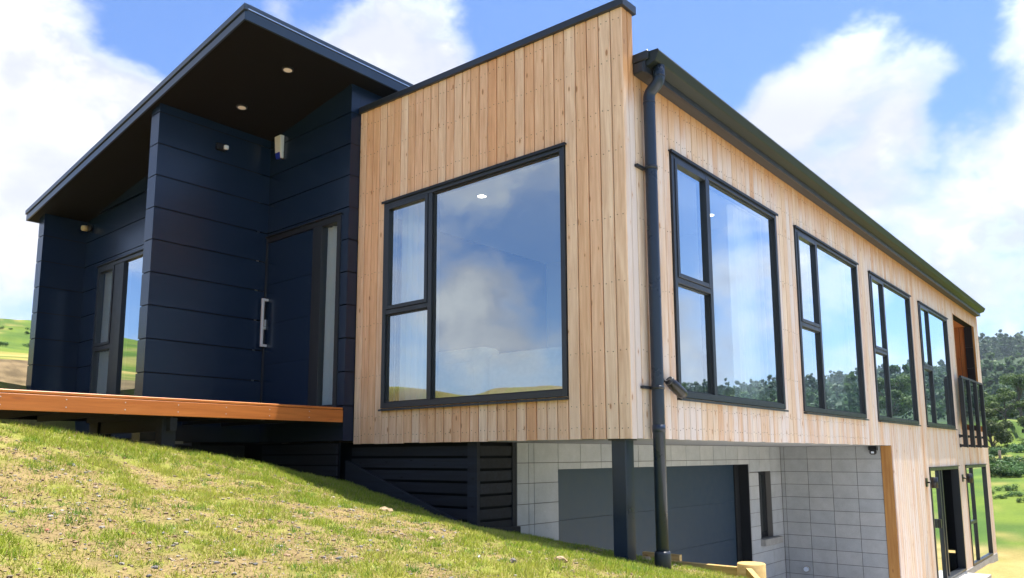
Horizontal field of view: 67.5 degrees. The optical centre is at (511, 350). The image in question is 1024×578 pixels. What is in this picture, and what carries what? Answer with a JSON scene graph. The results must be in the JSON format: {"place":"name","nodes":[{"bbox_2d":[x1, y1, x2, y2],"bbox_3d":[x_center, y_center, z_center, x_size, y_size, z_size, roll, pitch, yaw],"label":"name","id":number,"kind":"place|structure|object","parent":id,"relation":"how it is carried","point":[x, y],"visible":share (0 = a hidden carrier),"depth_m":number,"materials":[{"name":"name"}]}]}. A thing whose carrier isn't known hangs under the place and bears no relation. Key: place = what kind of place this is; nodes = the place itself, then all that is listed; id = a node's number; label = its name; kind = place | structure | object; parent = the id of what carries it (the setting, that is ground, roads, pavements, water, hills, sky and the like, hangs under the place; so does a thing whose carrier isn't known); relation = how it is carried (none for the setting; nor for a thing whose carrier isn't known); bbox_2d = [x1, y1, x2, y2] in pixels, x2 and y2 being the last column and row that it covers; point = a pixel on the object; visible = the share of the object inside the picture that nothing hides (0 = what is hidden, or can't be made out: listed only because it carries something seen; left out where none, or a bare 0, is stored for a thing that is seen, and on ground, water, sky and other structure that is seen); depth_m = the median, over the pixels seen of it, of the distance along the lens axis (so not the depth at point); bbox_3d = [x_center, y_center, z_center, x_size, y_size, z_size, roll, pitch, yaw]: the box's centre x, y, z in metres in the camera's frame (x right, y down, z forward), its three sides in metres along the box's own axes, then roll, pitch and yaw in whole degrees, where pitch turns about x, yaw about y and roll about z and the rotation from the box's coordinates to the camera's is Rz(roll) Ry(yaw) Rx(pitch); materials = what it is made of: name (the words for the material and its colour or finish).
{"place":"outdoors","nodes":[
{"label":"outdoors","id":0,"kind":"place"},
{"bbox_2d":[0,318,1023,577],"bbox_3d":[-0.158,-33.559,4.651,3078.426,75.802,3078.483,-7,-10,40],"label":"ground","id":1,"kind":"structure","parent":0,"point":[1008,516],"depth_m":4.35,"materials":[{"name":"green plant"}]},
{"bbox_2d":[0,341,8,345],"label":"bush","id":2,"kind":"object","parent":1,"relation":"on","point":[3,343],"visible":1,"depth_m":43.41,"materials":[{"name":"green plant"}]},
{"bbox_2d":[0,389,342,449],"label":"timber deck","id":3,"kind":"structure","parent":1,"relation":"on","point":[159,416],"depth_m":6.79,"materials":[{"name":"orange wood"}]},
{"bbox_2d":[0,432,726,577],"bbox_3d":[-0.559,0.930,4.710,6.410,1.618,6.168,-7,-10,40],"label":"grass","id":4,"kind":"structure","parent":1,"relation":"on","point":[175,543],"depth_m":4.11,"materials":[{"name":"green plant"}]},
{"bbox_2d":[0,421,735,577],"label":"straw litter","id":5,"kind":"object","parent":1,"relation":"on","point":[230,525],"visible":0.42,"depth_m":4.23,"materials":[{"name":"plant"}]},
{"bbox_2d":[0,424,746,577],"bbox_3d":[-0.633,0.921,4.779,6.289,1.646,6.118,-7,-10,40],"label":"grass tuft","id":6,"kind":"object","parent":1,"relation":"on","point":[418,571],"visible":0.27,"depth_m":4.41,"materials":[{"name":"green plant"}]},
{"bbox_2d":[379,506,392,512],"bbox_3d":[-0.961,1.214,5.795,0.096,0.064,0.118,3,-8,-22],"label":"rock","id":7,"kind":"object","parent":1,"relation":"on","point":[384,508],"visible":0.37,"depth_m":5.76,"materials":[{"name":"beige stone"}]},
{"bbox_2d":[25,0,997,577],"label":"house","id":8,"kind":"structure","parent":1,"relation":"on","point":[631,234],"depth_m":8.50,"materials":[{"name":"brown wood"}]},
{"bbox_2d":[81,224,92,231],"bbox_3d":[-6.074,-1.747,10.933,0.120,0.110,0.125,-7,-10,40],"label":"security camera","id":9,"kind":"object","parent":8,"relation":"attached to","point":[88,228],"visible":1,"depth_m":10.92,"materials":[{"name":"white plastic"}]},
{"bbox_2d":[89,248,143,395],"bbox_3d":[-4.802,-0.229,9.771,2.460,2.095,0.130,-7,-10,40],"label":"window","id":10,"kind":"structure","parent":8,"relation":"in","point":[118,292],"depth_m":10.07,"materials":[{"name":"clear glass"}]},
{"bbox_2d":[216,142,228,151],"bbox_3d":[-3.386,-2.374,8.951,0.084,0.080,0.125,-7,-10,40],"label":"motion sensor","id":11,"kind":"object","parent":8,"relation":"attached to","point":[221,147],"visible":1,"depth_m":8.94,"materials":[{"name":"white plastic"}]},
{"bbox_2d":[236,104,247,109],"bbox_3d":[-3.076,-2.768,8.722,0.124,0.020,0.124,-7,-10,40],"label":"downlight","id":12,"kind":"object","parent":8,"relation":"attached to","point":[241,107],"visible":1,"depth_m":8.71,"materials":[{"name":"white plastic"}]},
{"bbox_2d":[275,135,283,159],"bbox_3d":[-2.838,-2.470,9.330,0.130,0.289,0.059,-7,-10,40],"label":"alarm siren","id":13,"kind":"object","parent":8,"relation":"attached to","point":[279,146],"visible":1,"depth_m":9.30,"materials":[{"name":"white plastic"}]},
{"bbox_2d":[260,229,312,405],"bbox_3d":[-2.622,-0.323,8.880,0.928,2.059,0.115,-7,-10,40],"label":"door","id":14,"kind":"structure","parent":8,"relation":"in","point":[289,275],"depth_m":8.89,"materials":[{"name":"blue wood"}]},
{"bbox_2d":[282,66,293,72],"bbox_3d":[-2.386,-2.985,8.146,0.124,0.020,0.124,-7,-10,40],"label":"downlight","id":15,"kind":"object","parent":8,"relation":"attached to","point":[287,69],"visible":1,"depth_m":8.13,"materials":[{"name":"white plastic"}]},
{"bbox_2d":[322,226,336,404],"bbox_3d":[-1.973,-0.398,8.451,0.267,2.007,0.077,-7,-10,40],"label":"window","id":16,"kind":"structure","parent":8,"relation":"hanging from","point":[329,326],"depth_m":8.47,"materials":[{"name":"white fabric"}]},
{"bbox_2d":[399,202,426,400],"bbox_3d":[-1.006,-0.371,8.027,0.450,2.480,0.075,-7,-10,40],"label":"curtain","id":17,"kind":"object","parent":8,"relation":"hanging from","point":[413,358],"visible":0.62,"depth_m":8.07,"materials":[{"name":"white fabric"}]},
{"bbox_2d":[378,142,568,410],"bbox_3d":[-0.422,-0.576,7.253,2.406,2.219,0.140,-7,-10,40],"label":"window","id":18,"kind":"structure","parent":8,"relation":"in","point":[430,195],"depth_m":7.51,"materials":[{"name":"black"}]},
{"bbox_2d":[476,194,487,197],"bbox_3d":[-0.319,-1.635,8.106,0.124,0.020,0.124,-7,-10,40],"label":"downlight","id":19,"kind":"object","parent":8,"relation":"attached to","point":[481,195],"visible":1,"depth_m":8.10,"materials":[{"name":"white plastic"}]},
{"bbox_2d":[558,465,733,520],"bbox_3d":[1.818,1.761,9.777,0.055,0.544,4.610,-7,-10,40],"label":"garage door panel","id":20,"kind":"structure","parent":8,"relation":"in","point":[582,493],"depth_m":9.53,"materials":[{"name":"metal"}]},
{"bbox_2d":[558,501,735,555],"bbox_3d":[1.820,2.301,9.703,0.055,0.544,4.610,-7,-10,40],"label":"garage door panel","id":21,"kind":"structure","parent":8,"relation":"in","point":[697,525],"depth_m":9.98,"materials":[{"name":"metal"}]},
{"bbox_2d":[664,377,687,398],"bbox_3d":[1.348,0.311,6.343,0.276,0.175,0.102,6,-10,-39],"label":"spotlight","id":22,"kind":"object","parent":8,"relation":"attached to","point":[677,388],"visible":0.84,"depth_m":6.31,"materials":[{"name":"black metal"}]},
{"bbox_2d":[670,539,736,565],"bbox_3d":[1.822,2.841,9.628,0.055,0.544,4.610,-7,-10,40],"label":"garage door panel","id":23,"kind":"structure","parent":8,"relation":"in","point":[722,552],"depth_m":10.79,"materials":[{"name":"metal"}]},
{"bbox_2d":[668,149,788,411],"bbox_3d":[2.160,-0.548,7.583,0.140,2.224,2.453,-7,-10,40],"label":"window","id":24,"kind":"structure","parent":8,"relation":"in","point":[728,322],"depth_m":7.45,"materials":[{"name":"black"}]},
{"bbox_2d":[758,471,782,545],"bbox_3d":[3.977,2.465,11.997,0.235,1.116,0.700,-7,-10,40],"label":"window","id":25,"kind":"structure","parent":8,"relation":"in","point":[761,474],"depth_m":12.05,"materials":[{"name":"black"}]},
{"bbox_2d":[803,565,809,572],"bbox_3d":[4.632,3.446,12.048,0.110,0.110,0.054,-7,-10,40],"label":"vent outlet","id":26,"kind":"object","parent":8,"relation":"attached to","point":[806,568],"visible":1,"depth_m":12.04,"materials":[{"name":"white plastic"}]},
{"bbox_2d":[793,225,868,420],"bbox_3d":[4.087,-0.245,9.834,0.140,2.224,2.438,-7,-10,40],"label":"window","id":27,"kind":"structure","parent":8,"relation":"in","point":[830,335],"depth_m":9.76,"materials":[{"name":"black"}]},
{"bbox_2d":[868,446,877,454],"bbox_3d":[5.450,1.514,11.565,0.120,0.129,0.116,-7,-10,40],"label":"security light","id":28,"kind":"object","parent":8,"relation":"attached to","point":[872,450],"visible":1,"depth_m":11.53,"materials":[{"name":"black plastic"}]},
{"bbox_2d":[867,270,920,425],"bbox_3d":[6.004,0.056,12.073,0.140,2.224,2.409,-7,-10,40],"label":"window","id":29,"kind":"structure","parent":8,"relation":"in","point":[890,308],"depth_m":12.04,"materials":[{"name":"black"}]},
{"bbox_2d":[925,477,937,487],"bbox_3d":[7.011,2.211,12.781,0.174,0.180,0.100,-7,-10,40],"label":"wall lamp","id":30,"kind":"object","parent":8,"relation":"attached to","point":[934,482],"visible":1,"depth_m":12.73,"materials":[{"name":"black metal"}]},
{"bbox_2d":[917,301,957,429],"bbox_3d":[7.903,0.354,14.292,0.140,2.224,2.364,-7,-10,40],"label":"window","id":31,"kind":"structure","parent":8,"relation":"in","point":[933,328],"depth_m":14.30,"materials":[{"name":"black"}]},
{"bbox_2d":[929,465,966,577],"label":"glass door","id":32,"kind":"structure","parent":8,"relation":"in","point":[937,494],"depth_m":13.71,"materials":[{"name":"black glass"}]},
{"bbox_2d":[962,473,972,482],"bbox_3d":[8.952,2.515,15.049,0.174,0.180,0.100,-7,-10,40],"label":"wall lamp","id":33,"kind":"object","parent":8,"relation":"attached to","point":[969,477],"visible":1,"depth_m":15.00,"materials":[{"name":"black metal"}]},
{"bbox_2d":[965,464,993,565],"bbox_3d":[9.823,3.410,16.161,0.154,1.975,2.290,-7,-10,40],"label":"glass door","id":34,"kind":"structure","parent":8,"relation":"in","point":[977,491],"depth_m":16.25,"materials":[{"name":"black"}]},
{"bbox_2d":[553,556,567,561],"bbox_3d":[0.279,1.206,4.389,0.088,0.053,0.054,-4,-9,28],"label":"rock","id":35,"kind":"object","parent":1,"relation":"on","point":[560,557],"visible":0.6,"depth_m":4.37,"materials":[{"name":"beige stone"}]},
{"bbox_2d":[642,551,765,577],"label":"retaining edge","id":36,"kind":"object","parent":1,"relation":"on","point":[751,569],"visible":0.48,"depth_m":6.60,"materials":[{"name":"brown wood"}]},
{"bbox_2d":[989,446,1008,454],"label":"bush","id":37,"kind":"object","parent":1,"relation":"on","point":[994,450],"visible":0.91,"depth_m":53.73,"materials":[{"name":"green plant"}]},
{"bbox_2d":[985,408,1013,447],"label":"tree","id":38,"kind":"object","parent":1,"relation":"on","point":[994,428],"visible":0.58,"depth_m":59.71,"materials":[{"name":"green plant"}]},
{"bbox_2d":[989,462,1010,475],"bbox_3d":[22.394,5.516,35.398,1.689,0.701,1.444,5,-9,-34],"label":"bush","id":39,"kind":"object","parent":1,"relation":"on","point":[995,468],"visible":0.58,"depth_m":35.02,"materials":[{"name":"green plant"}]},
{"bbox_2d":[992,493,1007,498],"bbox_3d":[17.508,5.253,27.543,0.510,0.227,0.520,2,-8,-15],"label":"bush","id":40,"kind":"object","parent":1,"relation":"on","point":[1000,496],"visible":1,"depth_m":27.45,"materials":[{"name":"green plant"}]},
{"bbox_2d":[978,329,1023,419],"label":"forest","id":41,"kind":"object","parent":1,"relation":"on","point":[1010,348],"visible":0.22,"depth_m":274.87,"materials":[{"name":"green plant"}]},
{"bbox_2d":[995,444,1008,448],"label":"bush","id":42,"kind":"object","parent":1,"relation":"on","point":[1005,445],"visible":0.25,"depth_m":60.26,"materials":[{"name":"green plant"}]},
{"bbox_2d":[993,464,1012,475],"bbox_3d":[22.503,5.552,35.351,1.277,0.561,1.071,-5,-9,29],"label":"bush","id":43,"kind":"object","parent":1,"relation":"on","point":[1001,470],"visible":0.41,"depth_m":35.14,"materials":[{"name":"green plant"}]},
{"bbox_2d":[984,373,1023,416],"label":"tree","id":44,"kind":"object","parent":1,"relation":"on","point":[1016,381],"visible":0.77,"depth_m":85.33,"materials":[{"name":"green plant"}]},
{"bbox_2d":[985,391,1023,420],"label":"tree","id":45,"kind":"object","parent":1,"relation":"on","point":[1009,410],"visible":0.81,"depth_m":76.77,"materials":[{"name":"green plant"}]},
{"bbox_2d":[989,454,1021,466],"bbox_3d":[24.661,5.698,38.554,1.611,0.888,2.131,-4,-9,27],"label":"bush","id":46,"kind":"object","parent":1,"relation":"on","point":[993,459],"visible":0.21,"depth_m":38.08,"materials":[{"name":"green plant"}]},
{"bbox_2d":[994,483,1017,490],"bbox_3d":[19.857,5.523,30.825,0.871,0.317,0.752,-1,-8,5],"label":"bush","id":47,"kind":"object","parent":1,"relation":"on","point":[1007,488],"visible":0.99,"depth_m":30.64,"materials":[{"name":"green plant"}]},
{"bbox_2d":[993,460,1023,469],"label":"bush","id":48,"kind":"object","parent":1,"relation":"on","point":[1013,464],"visible":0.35,"depth_m":37.29,"materials":[{"name":"green plant"}]},
{"bbox_2d":[1002,466,1023,476],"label":"bush","id":49,"kind":"object","parent":1,"relation":"on","point":[1017,471],"visible":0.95,"depth_m":34.60,"materials":[{"name":"green plant"}]},
{"bbox_2d":[1002,456,1023,463],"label":"bush","id":50,"kind":"object","parent":1,"relation":"on","point":[1006,458],"visible":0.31,"depth_m":44.26,"materials":[{"name":"green plant"}]},
{"bbox_2d":[1006,491,1023,496],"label":"bush","id":51,"kind":"object","parent":1,"relation":"on","point":[1012,493],"visible":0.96,"depth_m":27.99,"materials":[{"name":"green plant"}]},
{"bbox_2d":[1007,444,1023,452],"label":"bush","id":52,"kind":"object","parent":1,"relation":"on","point":[1018,448],"visible":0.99,"depth_m":54.34,"materials":[{"name":"green plant"}]},
{"bbox_2d":[1008,455,1023,463],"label":"bush","id":53,"kind":"object","parent":1,"relation":"on","point":[1019,458],"visible":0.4,"depth_m":38.63,"materials":[{"name":"green plant"}]},
{"bbox_2d":[1016,416,1023,432],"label":"tree","id":54,"kind":"object","parent":1,"relation":"on","point":[1020,420],"visible":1,"depth_m":72.40,"materials":[{"name":"green plant"}]},
{"bbox_2d":[0,0,1023,337],"label":"sky","id":55,"kind":"structure","parent":0,"point":[912,111],"materials":[{"name":"blue"}]}
]}

